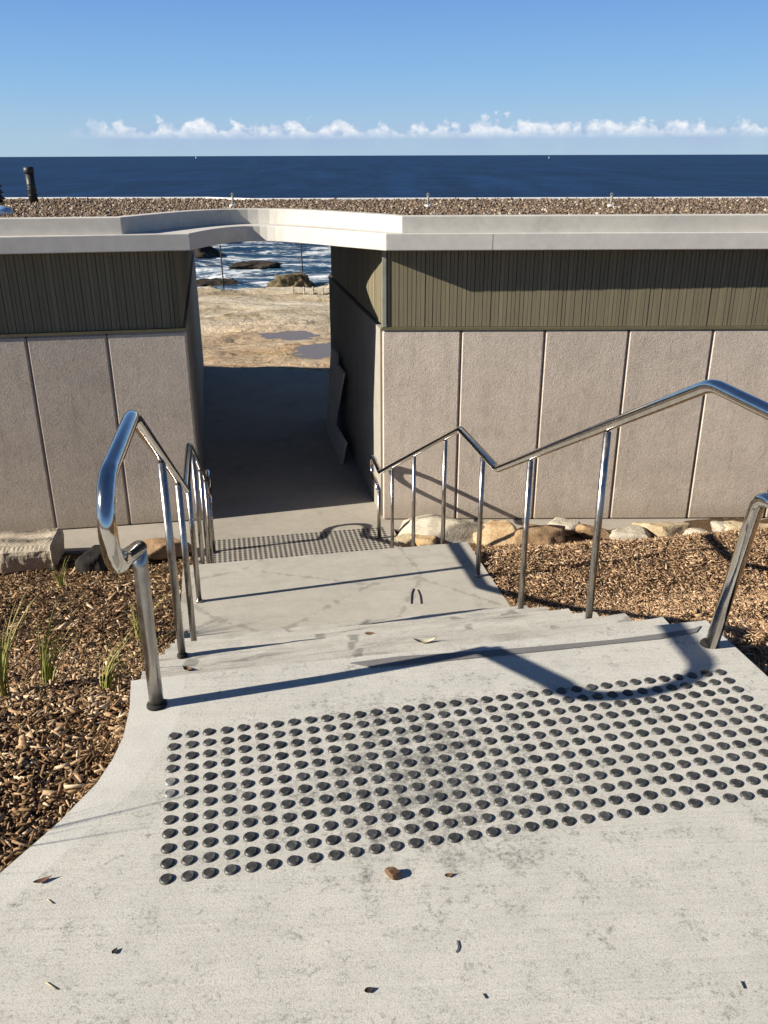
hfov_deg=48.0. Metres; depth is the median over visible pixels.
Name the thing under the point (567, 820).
tactile stud
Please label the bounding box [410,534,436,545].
boulder
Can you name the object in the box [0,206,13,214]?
roof skylight
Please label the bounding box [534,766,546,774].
tactile stud
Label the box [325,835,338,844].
tactile stud
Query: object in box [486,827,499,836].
tactile stud
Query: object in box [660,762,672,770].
tactile stud
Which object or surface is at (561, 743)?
tactile stud
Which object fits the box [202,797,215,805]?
tactile stud
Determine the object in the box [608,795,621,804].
tactile stud
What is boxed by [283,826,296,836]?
tactile stud
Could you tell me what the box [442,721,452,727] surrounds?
tactile stud
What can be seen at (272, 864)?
tactile stud
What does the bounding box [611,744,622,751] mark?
tactile stud
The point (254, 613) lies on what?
concrete stairs
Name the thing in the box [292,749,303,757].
tactile stud
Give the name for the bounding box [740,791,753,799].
tactile stud
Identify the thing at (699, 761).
tactile stud
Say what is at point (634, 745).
tactile stud
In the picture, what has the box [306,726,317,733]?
tactile stud
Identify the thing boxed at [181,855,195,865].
tactile stud
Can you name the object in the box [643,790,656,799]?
tactile stud
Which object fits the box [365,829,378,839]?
tactile stud
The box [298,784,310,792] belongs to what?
tactile stud
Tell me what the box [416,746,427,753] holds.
tactile stud
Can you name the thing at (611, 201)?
anchor post
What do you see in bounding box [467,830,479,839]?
tactile stud
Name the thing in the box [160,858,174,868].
tactile stud
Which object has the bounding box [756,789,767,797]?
tactile stud
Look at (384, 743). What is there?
tactile stud
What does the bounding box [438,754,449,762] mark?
tactile stud
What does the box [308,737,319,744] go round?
tactile stud
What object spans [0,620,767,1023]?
path
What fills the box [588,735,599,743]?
tactile stud
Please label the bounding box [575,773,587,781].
tactile stud
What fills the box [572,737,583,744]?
tactile stud
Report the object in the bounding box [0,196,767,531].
beach pavilion
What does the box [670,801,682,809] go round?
tactile stud
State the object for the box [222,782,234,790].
tactile stud
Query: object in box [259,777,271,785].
tactile stud
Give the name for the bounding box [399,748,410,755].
tactile stud
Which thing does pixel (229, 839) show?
tactile stud
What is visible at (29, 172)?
vent pipe
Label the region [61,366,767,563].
pavement
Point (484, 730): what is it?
tactile stud
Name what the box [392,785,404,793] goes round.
tactile stud
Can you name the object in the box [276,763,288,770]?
tactile stud
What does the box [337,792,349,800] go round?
tactile stud
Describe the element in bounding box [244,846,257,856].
tactile stud
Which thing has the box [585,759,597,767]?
tactile stud
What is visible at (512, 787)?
tactile stud
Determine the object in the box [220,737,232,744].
tactile stud
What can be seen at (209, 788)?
tactile stud
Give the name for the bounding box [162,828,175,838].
tactile stud
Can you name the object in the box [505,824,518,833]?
tactile stud
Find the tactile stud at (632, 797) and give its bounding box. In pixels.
[626,793,639,801]
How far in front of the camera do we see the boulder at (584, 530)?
8.83 m
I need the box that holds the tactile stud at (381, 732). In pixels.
[376,728,387,735]
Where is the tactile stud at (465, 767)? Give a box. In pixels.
[459,763,471,771]
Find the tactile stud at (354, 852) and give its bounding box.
[348,847,362,857]
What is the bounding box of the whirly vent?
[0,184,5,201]
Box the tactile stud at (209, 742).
[203,738,214,745]
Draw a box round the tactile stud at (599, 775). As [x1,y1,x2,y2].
[593,771,605,779]
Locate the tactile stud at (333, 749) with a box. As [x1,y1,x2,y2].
[328,745,339,752]
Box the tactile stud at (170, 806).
[163,802,176,810]
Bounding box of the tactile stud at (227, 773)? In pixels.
[221,770,233,777]
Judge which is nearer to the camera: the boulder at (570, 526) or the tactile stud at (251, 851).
the tactile stud at (251, 851)
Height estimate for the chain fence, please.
0.530 m
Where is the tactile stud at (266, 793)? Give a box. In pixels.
[260,789,272,797]
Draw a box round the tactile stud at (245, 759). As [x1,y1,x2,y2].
[239,756,251,763]
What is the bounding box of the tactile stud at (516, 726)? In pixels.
[511,723,522,730]
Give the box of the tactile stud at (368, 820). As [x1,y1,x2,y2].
[362,815,375,824]
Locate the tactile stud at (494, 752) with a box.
[489,748,500,755]
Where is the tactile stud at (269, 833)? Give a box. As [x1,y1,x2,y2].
[263,829,276,838]
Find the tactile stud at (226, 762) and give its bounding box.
[221,758,232,766]
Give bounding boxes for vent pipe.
[23,167,37,202]
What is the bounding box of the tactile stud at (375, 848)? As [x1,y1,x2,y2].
[369,844,382,853]
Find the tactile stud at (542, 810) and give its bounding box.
[536,805,548,814]
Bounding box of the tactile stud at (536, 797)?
[529,793,542,801]
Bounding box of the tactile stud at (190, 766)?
[184,763,196,770]
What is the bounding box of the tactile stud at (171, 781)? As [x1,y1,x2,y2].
[164,777,176,785]
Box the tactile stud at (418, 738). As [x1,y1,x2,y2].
[412,735,423,742]
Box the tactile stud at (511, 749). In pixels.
[506,746,517,753]
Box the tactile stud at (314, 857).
[307,852,320,862]
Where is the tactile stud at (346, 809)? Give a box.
[340,805,352,814]
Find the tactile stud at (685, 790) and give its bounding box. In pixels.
[678,786,691,794]
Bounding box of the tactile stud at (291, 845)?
[285,840,298,850]
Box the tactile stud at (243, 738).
[238,734,248,741]
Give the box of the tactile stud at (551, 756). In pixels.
[545,753,556,760]
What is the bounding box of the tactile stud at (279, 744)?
[273,741,285,748]
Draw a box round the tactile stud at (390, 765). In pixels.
[385,761,397,769]
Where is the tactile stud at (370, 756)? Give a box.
[364,752,376,759]
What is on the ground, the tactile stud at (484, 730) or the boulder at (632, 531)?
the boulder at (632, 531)
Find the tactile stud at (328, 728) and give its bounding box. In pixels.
[323,724,333,731]
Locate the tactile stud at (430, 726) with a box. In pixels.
[425,723,436,729]
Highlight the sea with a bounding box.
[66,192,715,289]
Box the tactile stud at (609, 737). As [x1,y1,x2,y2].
[604,733,615,740]
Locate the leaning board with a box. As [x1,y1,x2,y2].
[326,348,346,463]
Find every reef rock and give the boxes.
[192,246,221,258]
[197,278,238,286]
[228,260,282,268]
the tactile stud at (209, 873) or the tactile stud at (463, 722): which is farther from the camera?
the tactile stud at (463, 722)
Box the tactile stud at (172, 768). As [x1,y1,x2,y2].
[165,764,177,772]
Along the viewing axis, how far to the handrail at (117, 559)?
2.65 m
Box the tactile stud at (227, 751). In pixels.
[221,747,232,754]
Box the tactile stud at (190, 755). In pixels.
[185,751,196,759]
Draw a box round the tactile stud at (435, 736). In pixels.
[429,733,440,740]
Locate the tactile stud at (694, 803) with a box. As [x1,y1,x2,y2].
[688,798,701,807]
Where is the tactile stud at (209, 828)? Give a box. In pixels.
[202,823,215,832]
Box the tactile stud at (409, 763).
[403,759,415,766]
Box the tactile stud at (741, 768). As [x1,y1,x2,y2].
[736,764,748,772]
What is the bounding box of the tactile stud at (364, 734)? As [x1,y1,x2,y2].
[359,731,370,737]
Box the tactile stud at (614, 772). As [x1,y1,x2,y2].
[610,768,621,776]
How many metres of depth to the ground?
5.71 m
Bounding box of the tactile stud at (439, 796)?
[433,792,445,801]
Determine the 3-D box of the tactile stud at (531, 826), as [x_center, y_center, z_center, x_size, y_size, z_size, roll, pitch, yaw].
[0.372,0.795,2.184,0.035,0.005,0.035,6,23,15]
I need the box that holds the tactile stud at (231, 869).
[224,864,238,875]
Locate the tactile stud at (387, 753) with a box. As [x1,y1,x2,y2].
[382,750,393,757]
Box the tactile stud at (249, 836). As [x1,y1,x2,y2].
[243,832,256,841]
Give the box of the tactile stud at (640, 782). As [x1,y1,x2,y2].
[635,778,647,786]
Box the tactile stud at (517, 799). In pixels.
[511,795,524,804]
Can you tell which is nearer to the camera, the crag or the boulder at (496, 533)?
the boulder at (496, 533)
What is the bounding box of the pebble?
[384,867,400,879]
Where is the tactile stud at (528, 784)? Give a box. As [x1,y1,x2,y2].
[523,780,535,788]
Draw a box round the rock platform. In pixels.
[197,283,330,379]
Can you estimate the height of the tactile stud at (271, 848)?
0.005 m
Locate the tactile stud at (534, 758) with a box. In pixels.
[528,755,540,762]
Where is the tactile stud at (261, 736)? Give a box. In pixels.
[255,732,266,739]
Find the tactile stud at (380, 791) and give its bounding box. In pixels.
[374,787,386,796]
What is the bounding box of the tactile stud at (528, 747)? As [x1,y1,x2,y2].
[522,744,534,751]
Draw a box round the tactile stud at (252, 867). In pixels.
[245,861,258,872]
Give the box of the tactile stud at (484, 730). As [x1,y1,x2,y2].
[479,727,490,734]
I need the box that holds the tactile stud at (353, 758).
[347,754,358,762]
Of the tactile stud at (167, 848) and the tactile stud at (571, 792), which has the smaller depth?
the tactile stud at (167, 848)
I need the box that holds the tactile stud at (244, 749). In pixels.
[238,745,249,752]
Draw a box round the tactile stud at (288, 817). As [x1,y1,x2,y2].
[282,813,294,822]
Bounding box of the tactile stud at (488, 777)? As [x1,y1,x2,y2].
[482,773,494,781]
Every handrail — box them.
[96,410,215,710]
[370,379,767,648]
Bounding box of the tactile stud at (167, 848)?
[161,843,174,853]
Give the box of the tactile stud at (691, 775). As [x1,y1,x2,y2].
[686,771,698,779]
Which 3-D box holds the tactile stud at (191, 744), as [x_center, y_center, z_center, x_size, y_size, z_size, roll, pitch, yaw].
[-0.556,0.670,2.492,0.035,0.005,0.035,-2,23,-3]
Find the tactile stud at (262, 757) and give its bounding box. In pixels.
[257,754,268,761]
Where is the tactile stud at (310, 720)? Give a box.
[304,716,315,723]
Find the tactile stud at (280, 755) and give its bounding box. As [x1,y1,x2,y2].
[275,752,286,759]
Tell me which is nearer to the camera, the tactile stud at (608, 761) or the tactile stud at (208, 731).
the tactile stud at (608, 761)
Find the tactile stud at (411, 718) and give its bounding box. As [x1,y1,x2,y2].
[406,715,416,721]
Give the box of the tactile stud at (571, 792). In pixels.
[565,788,577,796]
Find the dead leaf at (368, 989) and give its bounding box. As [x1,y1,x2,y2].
[364,987,373,992]
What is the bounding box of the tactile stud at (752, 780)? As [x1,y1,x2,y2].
[746,776,759,784]
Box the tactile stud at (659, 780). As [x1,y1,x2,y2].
[652,776,664,784]
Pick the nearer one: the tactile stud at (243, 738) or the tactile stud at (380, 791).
the tactile stud at (380, 791)
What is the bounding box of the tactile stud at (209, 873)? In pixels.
[202,867,216,878]
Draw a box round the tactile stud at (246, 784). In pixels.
[240,779,252,788]
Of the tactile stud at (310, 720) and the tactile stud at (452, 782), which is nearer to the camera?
the tactile stud at (452, 782)
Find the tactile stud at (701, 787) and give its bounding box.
[695,783,708,791]
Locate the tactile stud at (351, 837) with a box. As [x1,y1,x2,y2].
[345,832,358,842]
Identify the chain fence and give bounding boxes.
[292,286,323,294]
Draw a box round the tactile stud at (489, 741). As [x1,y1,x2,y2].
[484,737,495,744]
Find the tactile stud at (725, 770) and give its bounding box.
[719,767,732,774]
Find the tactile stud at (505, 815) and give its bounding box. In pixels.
[499,810,511,819]
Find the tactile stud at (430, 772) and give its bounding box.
[424,768,436,776]
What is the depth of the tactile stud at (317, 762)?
2.41 m
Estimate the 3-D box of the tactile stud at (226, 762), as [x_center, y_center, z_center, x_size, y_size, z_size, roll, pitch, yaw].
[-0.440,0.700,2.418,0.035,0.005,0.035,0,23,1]
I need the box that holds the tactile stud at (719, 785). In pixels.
[712,781,725,789]
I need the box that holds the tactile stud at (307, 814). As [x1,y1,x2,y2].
[301,810,314,819]
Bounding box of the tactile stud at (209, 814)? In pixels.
[202,810,215,819]
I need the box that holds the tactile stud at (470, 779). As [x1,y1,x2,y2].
[464,775,476,783]
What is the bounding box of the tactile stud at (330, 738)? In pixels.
[325,735,336,742]
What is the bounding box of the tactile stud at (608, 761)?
[602,757,614,765]
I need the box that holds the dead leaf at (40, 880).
[33,875,51,882]
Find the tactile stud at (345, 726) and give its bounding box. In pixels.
[339,722,350,729]
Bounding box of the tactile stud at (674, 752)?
[668,748,680,756]
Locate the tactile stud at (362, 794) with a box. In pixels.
[356,790,368,798]
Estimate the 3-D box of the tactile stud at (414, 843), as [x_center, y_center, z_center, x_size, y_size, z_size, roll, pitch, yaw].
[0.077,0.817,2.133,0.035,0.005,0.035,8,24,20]
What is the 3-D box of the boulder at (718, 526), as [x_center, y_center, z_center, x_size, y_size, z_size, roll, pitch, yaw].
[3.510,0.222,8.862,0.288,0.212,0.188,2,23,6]
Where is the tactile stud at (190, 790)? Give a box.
[184,786,196,795]
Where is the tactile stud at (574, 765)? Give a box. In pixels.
[568,762,580,769]
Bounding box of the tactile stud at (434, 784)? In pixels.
[428,780,440,788]
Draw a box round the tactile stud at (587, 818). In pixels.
[580,814,593,823]
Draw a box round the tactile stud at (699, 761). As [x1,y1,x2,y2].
[693,757,705,765]
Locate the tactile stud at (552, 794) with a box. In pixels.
[547,790,559,798]
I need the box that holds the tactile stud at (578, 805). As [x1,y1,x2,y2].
[572,800,585,809]
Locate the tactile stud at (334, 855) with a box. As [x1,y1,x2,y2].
[328,850,341,860]
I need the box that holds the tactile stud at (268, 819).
[262,815,275,824]
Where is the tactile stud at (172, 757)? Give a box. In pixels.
[167,754,178,761]
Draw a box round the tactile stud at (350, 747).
[345,743,356,750]
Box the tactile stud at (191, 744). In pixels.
[185,741,197,748]
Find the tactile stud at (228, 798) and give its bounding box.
[221,794,234,803]
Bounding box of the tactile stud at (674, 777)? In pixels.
[669,773,681,781]
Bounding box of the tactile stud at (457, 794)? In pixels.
[451,790,463,798]
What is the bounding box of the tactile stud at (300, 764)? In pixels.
[294,761,306,768]
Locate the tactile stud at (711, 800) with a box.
[705,796,718,804]
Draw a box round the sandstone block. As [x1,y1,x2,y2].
[0,528,64,573]
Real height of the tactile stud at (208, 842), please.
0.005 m
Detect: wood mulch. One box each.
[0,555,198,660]
[0,628,176,872]
[469,526,767,674]
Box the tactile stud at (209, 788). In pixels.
[203,784,215,792]
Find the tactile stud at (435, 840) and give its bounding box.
[428,835,441,845]
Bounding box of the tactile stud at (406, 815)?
[400,810,412,819]
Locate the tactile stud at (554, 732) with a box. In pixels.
[549,729,560,736]
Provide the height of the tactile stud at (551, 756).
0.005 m
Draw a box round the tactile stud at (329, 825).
[323,821,336,830]
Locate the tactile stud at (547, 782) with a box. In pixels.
[541,778,553,786]
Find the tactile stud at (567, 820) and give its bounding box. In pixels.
[561,816,574,825]
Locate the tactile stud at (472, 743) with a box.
[467,739,478,746]
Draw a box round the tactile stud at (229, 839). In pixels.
[223,835,236,844]
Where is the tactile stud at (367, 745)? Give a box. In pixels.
[362,741,373,748]
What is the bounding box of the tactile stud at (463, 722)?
[458,719,469,725]
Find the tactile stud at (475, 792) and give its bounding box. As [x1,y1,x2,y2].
[469,787,481,796]
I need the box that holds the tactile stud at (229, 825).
[223,820,236,830]
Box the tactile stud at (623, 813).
[617,809,629,817]
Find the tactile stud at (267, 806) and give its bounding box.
[261,802,273,811]
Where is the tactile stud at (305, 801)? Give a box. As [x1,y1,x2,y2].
[299,797,311,806]
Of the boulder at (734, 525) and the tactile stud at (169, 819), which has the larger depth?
the boulder at (734, 525)
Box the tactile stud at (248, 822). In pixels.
[242,818,255,827]
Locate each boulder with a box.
[75,545,107,573]
[142,538,191,559]
[396,533,415,546]
[398,513,483,543]
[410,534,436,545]
[473,520,519,546]
[514,524,564,546]
[547,517,579,534]
[575,524,610,539]
[609,524,650,539]
[632,522,690,536]
[682,528,707,534]
[710,521,729,531]
[724,520,767,530]
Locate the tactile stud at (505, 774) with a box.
[499,770,511,778]
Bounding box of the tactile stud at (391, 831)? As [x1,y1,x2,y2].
[385,827,397,836]
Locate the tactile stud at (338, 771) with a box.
[332,768,344,775]
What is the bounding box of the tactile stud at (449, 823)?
[443,818,455,828]
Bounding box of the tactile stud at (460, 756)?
[454,752,466,760]
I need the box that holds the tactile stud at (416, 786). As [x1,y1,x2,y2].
[410,782,422,791]
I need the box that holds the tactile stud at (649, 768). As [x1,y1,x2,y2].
[644,764,656,772]
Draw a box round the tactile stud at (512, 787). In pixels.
[506,783,518,791]
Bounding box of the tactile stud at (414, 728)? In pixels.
[409,725,419,731]
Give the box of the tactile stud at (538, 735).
[533,731,544,738]
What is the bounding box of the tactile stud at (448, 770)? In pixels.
[442,766,453,774]
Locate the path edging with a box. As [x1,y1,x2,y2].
[0,675,184,908]
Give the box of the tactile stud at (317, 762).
[312,758,323,766]
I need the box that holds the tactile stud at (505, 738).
[500,735,511,742]
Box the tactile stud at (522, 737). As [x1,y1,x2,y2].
[516,733,527,740]
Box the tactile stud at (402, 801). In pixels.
[396,797,408,806]
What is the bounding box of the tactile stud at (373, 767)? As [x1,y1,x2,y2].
[368,763,379,771]
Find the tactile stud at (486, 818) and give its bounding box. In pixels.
[480,813,493,822]
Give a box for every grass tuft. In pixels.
[0,581,52,695]
[35,593,89,684]
[39,552,67,589]
[99,609,172,690]
[126,586,171,639]
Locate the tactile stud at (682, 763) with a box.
[677,760,689,767]
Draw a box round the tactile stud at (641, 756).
[636,753,647,760]
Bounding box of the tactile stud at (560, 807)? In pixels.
[554,803,567,812]
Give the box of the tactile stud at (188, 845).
[182,840,195,850]
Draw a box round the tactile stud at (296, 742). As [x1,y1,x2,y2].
[291,739,302,746]
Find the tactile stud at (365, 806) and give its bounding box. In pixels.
[359,802,371,811]
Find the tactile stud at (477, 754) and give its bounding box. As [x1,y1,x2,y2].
[472,750,483,757]
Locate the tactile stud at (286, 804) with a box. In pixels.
[280,799,293,808]
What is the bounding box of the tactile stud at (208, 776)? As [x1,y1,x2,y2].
[203,772,215,780]
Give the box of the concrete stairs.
[141,542,700,679]
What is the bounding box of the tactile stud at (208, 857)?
[202,852,216,862]
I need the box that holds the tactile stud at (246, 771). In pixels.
[240,767,251,775]
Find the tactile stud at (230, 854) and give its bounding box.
[223,849,237,859]
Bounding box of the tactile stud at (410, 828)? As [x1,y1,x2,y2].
[404,824,417,833]
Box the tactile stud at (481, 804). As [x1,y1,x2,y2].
[475,800,487,809]
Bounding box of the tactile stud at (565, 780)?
[558,776,570,784]
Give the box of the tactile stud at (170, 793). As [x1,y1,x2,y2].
[164,789,176,797]
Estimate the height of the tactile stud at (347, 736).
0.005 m
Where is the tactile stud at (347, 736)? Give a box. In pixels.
[342,733,353,739]
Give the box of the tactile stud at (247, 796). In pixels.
[241,791,253,800]
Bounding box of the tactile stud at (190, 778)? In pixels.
[184,774,196,782]
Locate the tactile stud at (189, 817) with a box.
[182,812,195,821]
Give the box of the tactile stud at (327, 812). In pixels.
[320,807,333,816]
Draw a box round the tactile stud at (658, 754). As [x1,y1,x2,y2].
[652,751,664,758]
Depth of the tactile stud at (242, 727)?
2.56 m
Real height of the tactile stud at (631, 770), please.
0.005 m
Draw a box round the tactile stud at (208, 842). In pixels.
[202,837,215,847]
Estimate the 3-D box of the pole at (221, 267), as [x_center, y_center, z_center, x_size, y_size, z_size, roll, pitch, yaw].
[-5.394,-8.029,28.793,0.074,1.685,0.044,0,23,0]
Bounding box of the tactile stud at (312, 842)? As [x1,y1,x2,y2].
[306,838,319,847]
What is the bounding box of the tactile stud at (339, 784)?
[334,780,346,788]
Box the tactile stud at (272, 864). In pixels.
[266,859,279,869]
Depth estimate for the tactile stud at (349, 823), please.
2.19 m
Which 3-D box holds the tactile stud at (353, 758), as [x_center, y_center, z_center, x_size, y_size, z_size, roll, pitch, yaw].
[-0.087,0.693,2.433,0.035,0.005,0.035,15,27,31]
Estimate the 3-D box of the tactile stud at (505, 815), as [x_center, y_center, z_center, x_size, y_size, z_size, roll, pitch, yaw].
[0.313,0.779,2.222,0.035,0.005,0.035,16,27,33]
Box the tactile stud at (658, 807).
[652,803,665,812]
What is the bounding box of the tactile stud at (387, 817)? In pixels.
[381,813,393,822]
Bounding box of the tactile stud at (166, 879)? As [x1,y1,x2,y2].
[159,873,173,884]
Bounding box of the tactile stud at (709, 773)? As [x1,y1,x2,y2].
[703,769,715,777]
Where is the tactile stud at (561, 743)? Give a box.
[555,740,567,747]
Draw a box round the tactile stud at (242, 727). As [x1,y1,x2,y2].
[237,724,248,731]
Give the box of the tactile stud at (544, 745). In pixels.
[539,741,550,749]
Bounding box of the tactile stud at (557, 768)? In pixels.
[551,764,563,771]
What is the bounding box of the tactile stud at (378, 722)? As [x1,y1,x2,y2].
[373,718,383,725]
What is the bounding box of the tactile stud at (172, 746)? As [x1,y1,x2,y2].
[167,743,178,750]
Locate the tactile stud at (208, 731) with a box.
[203,728,214,735]
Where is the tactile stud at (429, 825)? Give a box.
[423,821,436,830]
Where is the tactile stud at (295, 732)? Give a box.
[289,728,300,735]
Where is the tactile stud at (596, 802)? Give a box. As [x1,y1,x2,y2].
[590,798,603,807]
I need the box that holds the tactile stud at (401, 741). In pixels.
[396,737,407,744]
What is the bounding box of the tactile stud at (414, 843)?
[408,838,421,848]
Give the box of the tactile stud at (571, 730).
[565,727,576,734]
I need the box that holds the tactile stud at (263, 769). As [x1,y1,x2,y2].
[258,765,269,773]
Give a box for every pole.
[219,245,224,289]
[300,243,302,272]
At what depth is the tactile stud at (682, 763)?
2.40 m
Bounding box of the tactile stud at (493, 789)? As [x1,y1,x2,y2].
[487,785,499,793]
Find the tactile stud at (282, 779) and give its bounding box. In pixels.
[277,775,289,783]
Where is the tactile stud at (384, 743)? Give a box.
[379,739,390,746]
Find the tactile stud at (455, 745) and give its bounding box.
[450,741,461,748]
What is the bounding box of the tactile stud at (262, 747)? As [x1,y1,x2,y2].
[256,743,267,750]
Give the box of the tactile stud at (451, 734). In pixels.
[446,731,456,738]
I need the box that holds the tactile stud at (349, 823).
[342,818,355,827]
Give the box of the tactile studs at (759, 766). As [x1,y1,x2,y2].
[168,527,767,770]
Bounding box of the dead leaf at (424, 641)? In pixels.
[413,637,436,642]
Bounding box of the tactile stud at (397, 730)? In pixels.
[392,727,403,733]
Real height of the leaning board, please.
1.206 m
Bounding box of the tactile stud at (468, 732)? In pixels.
[462,729,473,736]
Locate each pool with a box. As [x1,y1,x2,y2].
[258,331,319,339]
[292,342,330,358]
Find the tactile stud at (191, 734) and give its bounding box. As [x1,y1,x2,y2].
[185,730,196,737]
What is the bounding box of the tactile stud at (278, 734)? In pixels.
[272,730,283,737]
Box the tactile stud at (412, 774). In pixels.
[407,770,418,778]
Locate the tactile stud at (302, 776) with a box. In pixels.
[296,772,307,780]
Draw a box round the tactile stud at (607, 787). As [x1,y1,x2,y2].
[600,783,613,791]
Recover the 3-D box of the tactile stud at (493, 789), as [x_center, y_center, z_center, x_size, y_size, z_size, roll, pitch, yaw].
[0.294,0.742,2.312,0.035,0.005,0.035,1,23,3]
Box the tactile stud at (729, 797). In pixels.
[723,793,736,802]
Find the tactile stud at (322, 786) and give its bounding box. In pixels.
[316,782,328,790]
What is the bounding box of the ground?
[0,518,767,871]
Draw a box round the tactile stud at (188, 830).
[182,826,195,835]
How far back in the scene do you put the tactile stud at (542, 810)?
2.23 m
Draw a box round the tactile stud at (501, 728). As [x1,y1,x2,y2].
[495,725,506,732]
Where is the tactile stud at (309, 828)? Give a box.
[303,823,316,833]
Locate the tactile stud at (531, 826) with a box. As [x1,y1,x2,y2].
[524,822,537,831]
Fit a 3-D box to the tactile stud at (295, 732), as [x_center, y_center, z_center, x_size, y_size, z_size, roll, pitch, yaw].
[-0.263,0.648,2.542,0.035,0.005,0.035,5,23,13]
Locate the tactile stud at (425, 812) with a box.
[419,808,431,816]
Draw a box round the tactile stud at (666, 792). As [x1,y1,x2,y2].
[661,788,673,796]
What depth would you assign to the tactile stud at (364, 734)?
2.53 m
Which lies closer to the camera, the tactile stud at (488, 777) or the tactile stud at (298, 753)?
the tactile stud at (488, 777)
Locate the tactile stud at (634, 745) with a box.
[628,742,639,749]
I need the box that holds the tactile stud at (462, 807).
[456,802,468,811]
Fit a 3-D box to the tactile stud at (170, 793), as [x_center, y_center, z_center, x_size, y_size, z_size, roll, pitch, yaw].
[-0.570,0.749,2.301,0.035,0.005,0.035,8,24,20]
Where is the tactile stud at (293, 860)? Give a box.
[287,855,300,865]
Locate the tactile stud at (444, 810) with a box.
[438,805,450,814]
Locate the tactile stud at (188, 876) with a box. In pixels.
[181,870,195,881]
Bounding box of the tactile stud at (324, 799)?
[318,794,330,803]
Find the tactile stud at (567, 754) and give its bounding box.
[562,750,573,758]
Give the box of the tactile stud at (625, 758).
[619,755,631,762]
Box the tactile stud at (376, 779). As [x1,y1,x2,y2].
[371,775,382,783]
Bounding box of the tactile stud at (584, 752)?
[578,748,590,756]
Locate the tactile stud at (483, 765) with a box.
[477,761,489,769]
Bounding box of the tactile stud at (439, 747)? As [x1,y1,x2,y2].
[433,743,444,751]
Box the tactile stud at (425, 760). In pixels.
[420,756,432,764]
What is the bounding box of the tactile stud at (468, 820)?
[461,816,474,825]
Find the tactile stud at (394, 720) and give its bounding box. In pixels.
[389,717,399,723]
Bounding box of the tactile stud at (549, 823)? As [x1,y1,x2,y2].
[542,819,555,828]
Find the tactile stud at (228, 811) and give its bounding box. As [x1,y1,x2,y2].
[222,807,234,816]
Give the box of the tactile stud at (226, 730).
[220,726,231,733]
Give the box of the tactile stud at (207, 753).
[203,749,214,757]
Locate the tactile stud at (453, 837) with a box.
[447,833,460,842]
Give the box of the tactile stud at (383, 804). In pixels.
[377,800,389,808]
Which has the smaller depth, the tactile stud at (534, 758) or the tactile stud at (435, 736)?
the tactile stud at (534, 758)
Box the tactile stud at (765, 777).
[763,774,767,781]
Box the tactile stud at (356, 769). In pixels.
[350,765,361,773]
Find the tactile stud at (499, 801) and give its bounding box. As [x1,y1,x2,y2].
[493,797,505,806]
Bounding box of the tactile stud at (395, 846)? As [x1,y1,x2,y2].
[389,841,402,851]
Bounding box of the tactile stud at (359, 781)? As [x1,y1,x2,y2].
[353,777,365,785]
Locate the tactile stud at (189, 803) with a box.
[183,799,195,808]
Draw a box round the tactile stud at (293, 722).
[288,718,298,725]
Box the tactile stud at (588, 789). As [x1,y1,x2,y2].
[582,785,595,794]
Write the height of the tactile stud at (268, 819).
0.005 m
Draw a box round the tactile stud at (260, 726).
[254,722,265,729]
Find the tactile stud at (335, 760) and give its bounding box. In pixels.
[330,756,341,764]
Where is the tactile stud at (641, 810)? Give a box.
[634,806,647,814]
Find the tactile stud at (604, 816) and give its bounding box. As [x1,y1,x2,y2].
[598,811,611,820]
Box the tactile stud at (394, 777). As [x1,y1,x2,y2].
[389,773,400,781]
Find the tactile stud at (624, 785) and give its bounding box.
[617,781,630,789]
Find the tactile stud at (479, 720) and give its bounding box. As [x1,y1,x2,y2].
[474,717,484,723]
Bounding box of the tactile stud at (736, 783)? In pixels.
[729,779,742,787]
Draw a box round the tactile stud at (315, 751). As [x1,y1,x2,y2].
[310,748,321,755]
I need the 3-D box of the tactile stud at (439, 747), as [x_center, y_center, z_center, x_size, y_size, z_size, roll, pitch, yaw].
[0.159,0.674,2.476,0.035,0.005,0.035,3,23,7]
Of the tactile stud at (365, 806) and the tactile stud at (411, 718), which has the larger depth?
the tactile stud at (411, 718)
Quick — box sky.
[0,0,767,156]
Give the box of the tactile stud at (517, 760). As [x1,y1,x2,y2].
[511,757,523,764]
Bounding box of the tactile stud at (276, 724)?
[271,720,282,727]
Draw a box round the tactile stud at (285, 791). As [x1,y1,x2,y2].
[279,787,291,795]
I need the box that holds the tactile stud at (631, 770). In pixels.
[627,766,638,774]
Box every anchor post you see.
[229,193,235,206]
[424,193,430,206]
[607,193,614,206]
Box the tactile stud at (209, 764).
[203,760,214,768]
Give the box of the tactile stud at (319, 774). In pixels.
[314,770,325,778]
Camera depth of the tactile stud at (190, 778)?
2.35 m
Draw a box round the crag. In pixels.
[265,272,316,287]
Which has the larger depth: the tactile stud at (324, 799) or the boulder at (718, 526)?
the boulder at (718, 526)
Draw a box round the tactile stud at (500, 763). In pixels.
[494,759,506,767]
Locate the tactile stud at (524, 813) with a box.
[518,808,530,817]
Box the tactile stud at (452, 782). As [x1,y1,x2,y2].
[447,778,458,786]
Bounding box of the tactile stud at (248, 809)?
[242,804,254,813]
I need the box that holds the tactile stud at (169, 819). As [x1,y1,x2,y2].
[163,815,176,824]
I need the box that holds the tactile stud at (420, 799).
[414,795,427,803]
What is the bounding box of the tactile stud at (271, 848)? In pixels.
[264,843,278,853]
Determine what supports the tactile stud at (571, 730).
on the path
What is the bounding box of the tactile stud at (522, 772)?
[517,768,529,776]
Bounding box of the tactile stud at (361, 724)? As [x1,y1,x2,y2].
[356,721,367,727]
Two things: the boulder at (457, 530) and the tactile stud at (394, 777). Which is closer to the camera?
the tactile stud at (394, 777)
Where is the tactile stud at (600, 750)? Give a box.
[595,746,606,753]

